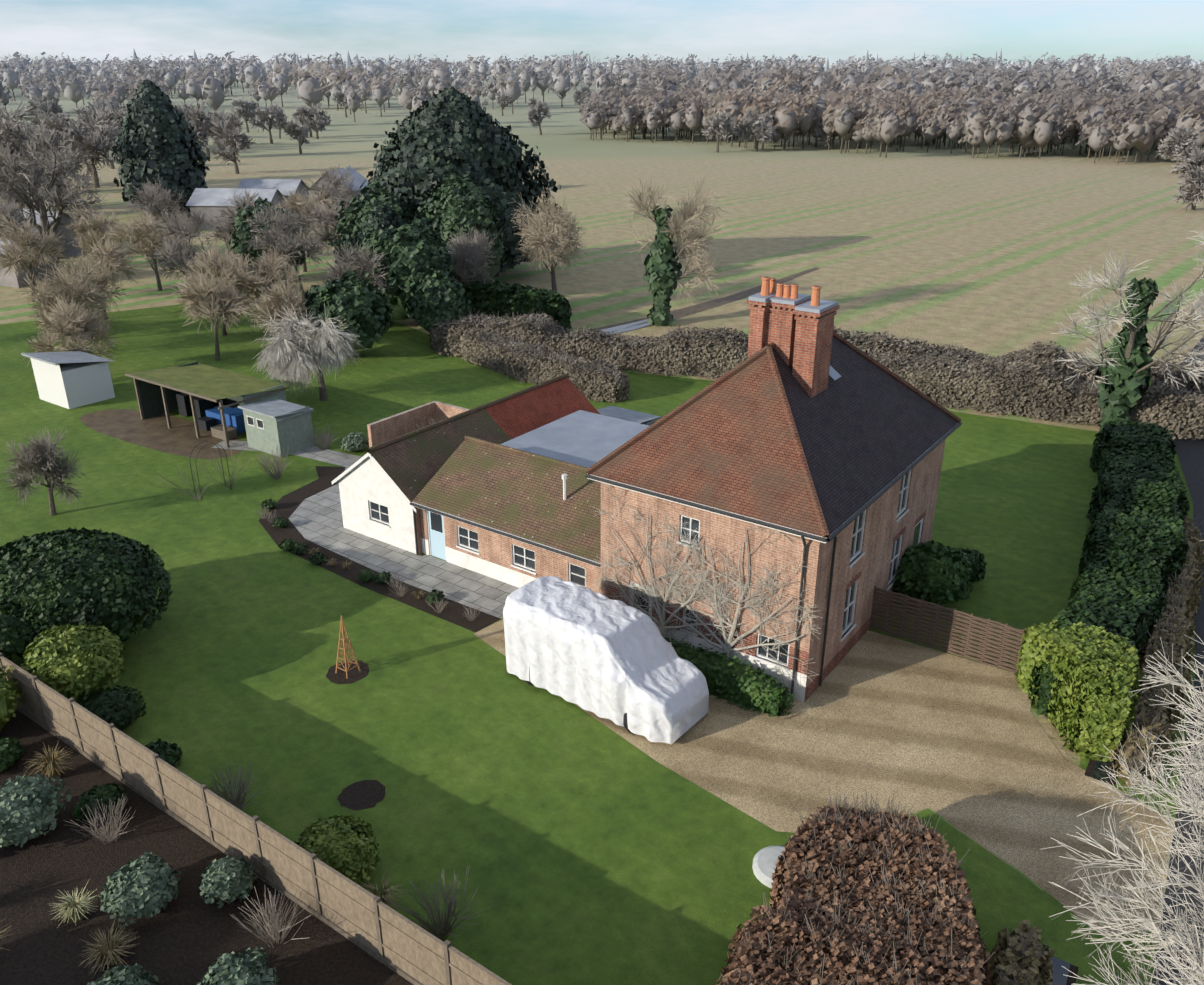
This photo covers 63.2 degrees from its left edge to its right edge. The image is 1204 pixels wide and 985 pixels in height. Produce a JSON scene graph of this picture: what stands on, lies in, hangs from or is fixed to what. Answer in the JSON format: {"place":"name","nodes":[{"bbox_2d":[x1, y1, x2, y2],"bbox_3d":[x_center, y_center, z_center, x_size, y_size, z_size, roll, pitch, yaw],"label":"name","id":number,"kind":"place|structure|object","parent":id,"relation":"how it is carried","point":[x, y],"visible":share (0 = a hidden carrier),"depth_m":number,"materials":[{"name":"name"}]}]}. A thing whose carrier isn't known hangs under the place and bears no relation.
{"place":"outdoors","nodes":[
{"label":"outdoors","id":0,"kind":"place"},
{"bbox_2d":[0,709,412,984],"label":"border soil","id":1,"kind":"structure","parent":0,"point":[188,935],"depth_m":20.18,"materials":[{"name":"brown soil"}]},
{"bbox_2d":[0,652,511,984],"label":"garden fence","id":2,"kind":"object","parent":1,"relation":"on","point":[410,951],"visible":0.96,"depth_m":20.74,"materials":[{"name":"brown wood"}]},
{"bbox_2d":[211,440,517,617],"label":"paved path","id":3,"kind":"structure","parent":0,"point":[317,518],"depth_m":35.28,"materials":[{"name":"grey stone"}]},
{"bbox_2d":[0,71,1203,983],"bbox_3d":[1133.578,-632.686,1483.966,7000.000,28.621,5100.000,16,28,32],"label":"ground","id":4,"kind":"structure","parent":0,"point":[999,251],"depth_m":113.25,"materials":[{"name":"plant"}]},
{"bbox_2d":[0,106,106,262],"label":"bare tree","id":5,"kind":"object","parent":4,"relation":"on","point":[14,177],"visible":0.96,"depth_m":87.46,"materials":[{"name":"grey plant"}]},
{"bbox_2d":[108,79,209,215],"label":"conifer","id":6,"kind":"object","parent":4,"relation":"on","point":[156,138],"visible":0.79,"depth_m":114.39,"materials":[{"name":"green plant"}]},
{"bbox_2d":[79,409,241,458],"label":"dirt patch","id":7,"kind":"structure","parent":4,"relation":"on","point":[179,437],"depth_m":47.42,"materials":[{"name":"brown soil"}]},
{"bbox_2d":[6,98,331,210],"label":"village trees","id":8,"kind":"object","parent":4,"relation":"on","point":[232,138],"visible":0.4,"depth_m":209.72,"materials":[{"name":"grey plant"}]},
{"bbox_2d":[0,166,369,287],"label":"farm buildings","id":9,"kind":"structure","parent":4,"relation":"on","point":[207,201],"depth_m":108.88,"materials":[{"name":"grey metal"}]},
{"bbox_2d":[0,164,500,367],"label":"bare trees","id":10,"kind":"object","parent":4,"relation":"on","point":[61,300],"visible":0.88,"depth_m":68.34,"materials":[{"name":"beige plant"}]},
{"bbox_2d":[229,168,507,351],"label":"evergreen trees","id":11,"kind":"object","parent":4,"relation":"on","point":[425,290],"visible":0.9,"depth_m":64.52,"materials":[{"name":"green plant"}]},
{"bbox_2d":[344,203,408,277],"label":"conifer","id":12,"kind":"object","parent":4,"relation":"on","point":[382,216],"visible":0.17,"depth_m":70.70,"materials":[{"name":"green plant"}]},
{"bbox_2d":[359,86,561,277],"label":"evergreen tree","id":13,"kind":"object","parent":4,"relation":"on","point":[443,132],"visible":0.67,"depth_m":77.50,"materials":[{"name":"green plant"}]},
{"bbox_2d":[462,280,571,329],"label":"dark hedge","id":14,"kind":"object","parent":4,"relation":"on","point":[496,298],"visible":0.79,"depth_m":67.28,"materials":[{"name":"green plant"}]},
{"bbox_2d":[457,323,630,401],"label":"hedge","id":15,"kind":"object","parent":4,"relation":"on","point":[597,380],"visible":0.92,"depth_m":54.51,"materials":[{"name":"brown plant"}]},
{"bbox_2d":[0,304,1098,984],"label":"garden lawn","id":16,"kind":"structure","parent":4,"relation":"on","point":[580,844],"depth_m":27.93,"materials":[{"name":"green plant"}]},
{"bbox_2d":[0,593,45,669],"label":"topiary bush","id":17,"kind":"object","parent":16,"relation":"on","point":[13,645],"visible":0.21,"depth_m":26.98,"materials":[{"name":"green plant"}]},
{"bbox_2d":[0,426,89,514],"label":"bare tree","id":18,"kind":"object","parent":16,"relation":"on","point":[40,457],"visible":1,"depth_m":37.22,"materials":[{"name":"grey plant"}]},
{"bbox_2d":[20,624,125,701],"bbox_3d":[-14.547,4.627,26.853,2.853,2.032,2.654,16,28,32],"label":"topiary bush","id":19,"kind":"object","parent":16,"relation":"on","point":[76,663],"visible":0.92,"depth_m":26.16,"materials":[{"name":"green plant"}]},
{"bbox_2d":[0,527,172,641],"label":"clipped bush","id":20,"kind":"object","parent":16,"relation":"on","point":[83,576],"visible":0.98,"depth_m":28.38,"materials":[{"name":"green plant"}]},
{"bbox_2d":[79,685,146,730],"bbox_3d":[-13.034,5.742,25.867,1.913,0.965,1.778,16,28,32],"label":"bush","id":21,"kind":"object","parent":16,"relation":"on","point":[119,707],"visible":0.77,"depth_m":25.64,"materials":[{"name":"green plant"}]},
{"bbox_2d":[21,351,314,457],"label":"outbuildings","id":22,"kind":"structure","parent":16,"relation":"on","point":[265,416],"depth_m":48.01,"materials":[{"name":"wood"}]},
{"bbox_2d":[155,441,250,500],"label":"rose arch","id":23,"kind":"structure","parent":16,"relation":"on","point":[231,481],"depth_m":39.93,"materials":[{"name":"brown metal"}]},
{"bbox_2d":[0,417,489,984],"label":"garden planting","id":24,"kind":"object","parent":16,"relation":"on","point":[140,887],"visible":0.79,"depth_m":20.40,"materials":[{"name":"green plant"}]},
{"bbox_2d":[244,303,366,400],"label":"weeping tree","id":25,"kind":"object","parent":16,"relation":"on","point":[298,347],"visible":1,"depth_m":49.95,"materials":[{"name":"grey plant"}]},
{"bbox_2d":[294,815,380,883],"bbox_3d":[-5.733,7.708,20.969,2.151,1.195,1.890,16,28,32],"label":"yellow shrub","id":26,"kind":"object","parent":16,"relation":"on","point":[346,845],"visible":0.81,"depth_m":20.69,"materials":[{"name":"plant"}]},
{"bbox_2d":[326,660,368,683],"bbox_3d":[-7.378,5.214,28.419,1.232,0.001,1.275,16,28,32],"label":"soil bed","id":27,"kind":"object","parent":16,"relation":"on","point":[355,674],"visible":0.93,"depth_m":28.34,"materials":[{"name":"soil"}]},
{"bbox_2d":[335,615,360,678],"bbox_3d":[-7.380,4.352,28.049,0.511,1.904,0.511,16,28,32],"label":"garden obelisk","id":28,"kind":"object","parent":27,"relation":"on","point":[345,651],"visible":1,"depth_m":28.07,"materials":[{"name":"brown wood"}]},
{"bbox_2d":[337,780,384,809],"bbox_3d":[-5.766,7.291,23.560,1.099,0.001,1.141,16,28,32],"label":"round bed","id":29,"kind":"object","parent":16,"relation":"on","point":[362,794],"visible":1,"depth_m":23.55,"materials":[{"name":"soil"}]},
{"bbox_2d":[258,466,500,631],"bbox_3d":[-9.410,1.855,36.271,4.720,0.001,16.584,-14,27,-29],"label":"flower bed","id":30,"kind":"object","parent":16,"relation":"on","point":[287,506],"depth_m":34.57,"materials":[{"name":"brown soil"}]},
{"bbox_2d":[332,373,648,592],"bbox_3d":[-1.705,-1.268,37.563,12.520,4.750,11.738,16,28,32],"label":"cottage wing","id":31,"kind":"object","parent":16,"relation":"on","point":[504,490],"visible":0.81,"depth_m":34.84,"materials":[{"name":"brick"}]},
{"bbox_2d":[367,401,660,447],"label":"outbuilding","id":32,"kind":"structure","parent":16,"relation":"on","point":[392,427],"depth_m":45.45,"materials":[{"name":"brick"}]},
{"bbox_2d":[752,846,785,887],"bbox_3d":[3.911,8.154,21.326,1.240,0.190,1.240,16,28,32],"label":"septic tank lid","id":33,"kind":"object","parent":16,"relation":"on","point":[765,861],"visible":0.44,"depth_m":21.31,"materials":[{"name":"white plastic"}]},
{"bbox_2d":[893,540,971,606],"bbox_3d":[10.772,2.616,31.840,2.692,1.927,2.830,16,28,32],"label":"round bush","id":34,"kind":"object","parent":16,"relation":"on","point":[934,573],"visible":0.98,"depth_m":31.05,"materials":[{"name":"green plant"}]},
{"bbox_2d":[870,585,1025,672],"bbox_3d":[10.399,4.117,29.063,4.927,1.530,0.119,16,28,32],"label":"wooden fence","id":35,"kind":"object","parent":16,"relation":"on","point":[1001,653],"visible":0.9,"depth_m":29.11,"materials":[{"name":"brown wood"}]},
{"bbox_2d":[953,547,986,583],"bbox_3d":[12.298,2.444,33.246,1.606,1.190,1.561,16,28,32],"label":"bush","id":36,"kind":"object","parent":16,"relation":"on","point":[977,565],"visible":0.46,"depth_m":32.78,"materials":[{"name":"green plant"}]},
{"bbox_2d":[511,187,588,291],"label":"willow tree","id":37,"kind":"object","parent":4,"relation":"on","point":[547,238],"visible":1,"depth_m":68.61,"materials":[{"name":"beige plant"}]},
{"bbox_2d":[0,51,1203,163],"bbox_3d":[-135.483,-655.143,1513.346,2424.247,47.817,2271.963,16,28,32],"label":"woodland","id":38,"kind":"object","parent":4,"relation":"on","point":[1120,104],"visible":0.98,"depth_m":317.29,"materials":[{"name":"grey plant"}]},
{"bbox_2d":[0,85,1203,209],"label":"bare trees","id":39,"kind":"object","parent":4,"relation":"on","point":[1179,141],"visible":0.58,"depth_m":166.27,"materials":[{"name":"grey plant"}]},
{"bbox_2d":[133,48,1070,81],"bbox_3d":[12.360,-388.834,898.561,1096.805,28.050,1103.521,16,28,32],"label":"distant trees","id":40,"kind":"object","parent":4,"relation":"on","point":[349,62],"visible":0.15,"depth_m":682.80,"materials":[{"name":"plant"}]},
{"bbox_2d":[643,205,681,326],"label":"tree ivy","id":41,"kind":"object","parent":4,"relation":"on","point":[661,268],"visible":0.96,"depth_m":65.94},
{"bbox_2d":[623,176,729,305],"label":"bare tree","id":42,"kind":"object","parent":4,"relation":"on","point":[677,226],"visible":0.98,"depth_m":65.23,"materials":[{"name":"beige plant"}]},
{"bbox_2d":[590,267,819,335],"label":"farm track mud","id":43,"kind":"structure","parent":4,"relation":"on","point":[687,311],"depth_m":73.82,"materials":[{"name":"brown soil"}]},
{"bbox_2d":[599,319,647,332],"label":"water","id":44,"kind":"structure","parent":43,"relation":"on","point":[616,328],"depth_m":67.35,"materials":[{"name":"grey liquid"}]},
{"bbox_2d":[608,323,650,334],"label":"water","id":45,"kind":"structure","parent":43,"relation":"on","point":[631,328],"depth_m":66.82,"materials":[{"name":"grey liquid"}]},
{"bbox_2d":[429,309,1203,440],"bbox_3d":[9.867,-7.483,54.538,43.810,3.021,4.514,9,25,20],"label":"hedge","id":46,"kind":"object","parent":4,"relation":"on","point":[1040,390],"visible":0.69,"depth_m":51.41,"materials":[{"name":"brown plant"}]},
{"bbox_2d":[474,619,1174,936],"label":"gravel drive","id":47,"kind":"structure","parent":4,"relation":"on","point":[967,747],"depth_m":24.60,"materials":[{"name":"beige gravel"}]},
{"bbox_2d":[503,576,708,744],"bbox_3d":[0.063,4.460,26.973,5.842,2.520,2.605,16,28,32],"label":"covered van","id":48,"kind":"object","parent":47,"relation":"on","point":[621,663],"visible":1,"depth_m":26.20,"materials":[{"name":"white fabric"}]},
{"bbox_2d":[663,637,794,717],"bbox_3d":[3.104,5.064,27.590,4.989,1.084,1.187,16,28,32],"label":"box hedge","id":49,"kind":"object","parent":47,"relation":"on","point":[731,680],"visible":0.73,"depth_m":26.84,"materials":[{"name":"green plant"}]},
{"bbox_2d":[585,276,961,701],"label":"house","id":50,"kind":"structure","parent":47,"relation":"on","point":[803,421],"depth_m":27.67,"materials":[{"name":"brick"}]},
{"bbox_2d":[590,484,821,698],"bbox_3d":[2.725,2.582,27.662,7.643,5.471,0.269,16,28,32],"label":"espalier tree","id":51,"kind":"object","parent":50,"relation":"attached to","point":[661,622],"visible":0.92,"depth_m":27.70,"materials":[{"name":"beige plant"}]},
{"bbox_2d":[716,782,995,984],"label":"beech hedge","id":52,"kind":"object","parent":4,"relation":"on","point":[863,897],"visible":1,"depth_m":17.78,"materials":[{"name":"brown plant"}]},
{"bbox_2d":[910,809,1042,982],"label":"verge grass","id":53,"kind":"structure","parent":4,"relation":"on","point":[1003,894],"depth_m":20.89,"materials":[{"name":"green plant"}]},
{"bbox_2d":[983,919,1055,984],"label":"shrub","id":54,"kind":"object","parent":4,"relation":"on","point":[1020,962],"visible":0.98,"depth_m":18.42,"materials":[{"name":"beige plant"}]},
{"bbox_2d":[1014,619,1143,761],"bbox_3d":[13.085,4.962,26.187,2.560,2.409,4.387,-1,23,-2],"label":"bush","id":55,"kind":"object","parent":4,"relation":"on","point":[1092,717],"visible":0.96,"depth_m":25.01,"materials":[{"name":"green plant"}]},
{"bbox_2d":[1027,418,1190,716],"bbox_3d":[18.574,1.405,34.492,3.848,2.453,22.947,12,26,27],"label":"hedge","id":56,"kind":"object","parent":4,"relation":"on","point":[1135,545],"visible":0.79,"depth_m":32.41,"materials":[{"name":"green plant"}]},
{"bbox_2d":[1033,454,1195,984],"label":"lane verge","id":57,"kind":"structure","parent":4,"relation":"on","point":[1060,930],"depth_m":19.72,"materials":[{"name":"green plant"}]},
{"bbox_2d":[1043,631,1203,984],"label":"lane tree","id":58,"kind":"object","parent":4,"relation":"on","point":[1195,803],"visible":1,"depth_m":12.39,"materials":[{"name":"beige plant"}]},
{"bbox_2d":[1095,277,1158,431],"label":"ivy","id":59,"kind":"object","parent":4,"relation":"on","point":[1121,393],"visible":0.81,"depth_m":45.25,"materials":[{"name":"green plant"}]},
{"bbox_2d":[1051,244,1203,391],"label":"ivy tree","id":60,"kind":"object","parent":4,"relation":"on","point":[1129,350],"visible":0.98,"depth_m":43.84,"materials":[{"name":"beige plant"}]},
{"bbox_2d":[1108,512,1203,785],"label":"ditch side growth","id":61,"kind":"object","parent":4,"relation":"on","point":[1173,625],"visible":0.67,"depth_m":27.41,"materials":[{"name":"beige plant"}]},
{"bbox_2d":[1185,230,1203,322],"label":"bare tree","id":62,"kind":"object","parent":4,"relation":"on","point":[1201,233],"visible":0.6,"depth_m":55.15,"materials":[{"name":"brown plant"}]},
{"bbox_2d":[0,0,1203,70],"label":"sky","id":63,"kind":"structure","parent":0,"point":[835,30],"materials":[{"name":"blue"}]},
{"bbox_2d":[1035,958,1078,984],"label":"ditch bank","id":64,"kind":"structure","parent":0,"point":[1074,970],"depth_m":18.86,"materials":[{"name":"soil"}]},
{"bbox_2d":[1044,956,1069,984],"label":"ditch water","id":65,"kind":"structure","parent":64,"relation":"on","point":[1059,977],"depth_m":18.92,"materials":[{"name":"grey liquid"}]},
{"bbox_2d":[1084,757,1123,785],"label":"ditch bank","id":66,"kind":"structure","parent":0,"point":[1090,768],"depth_m":24.39,"materials":[{"name":"soil"}]},
{"bbox_2d":[1091,654,1145,782],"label":"ditch water","id":67,"kind":"structure","parent":66,"relation":"on","point":[1098,774],"depth_m":24.35,"materials":[{"name":"grey liquid"}]},
{"bbox_2d":[1152,336,1203,984],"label":"lane asphalt","id":68,"kind":"structure","parent":0,"point":[1190,453],"depth_m":24.25,"materials":[{"name":"grey asphalt"}]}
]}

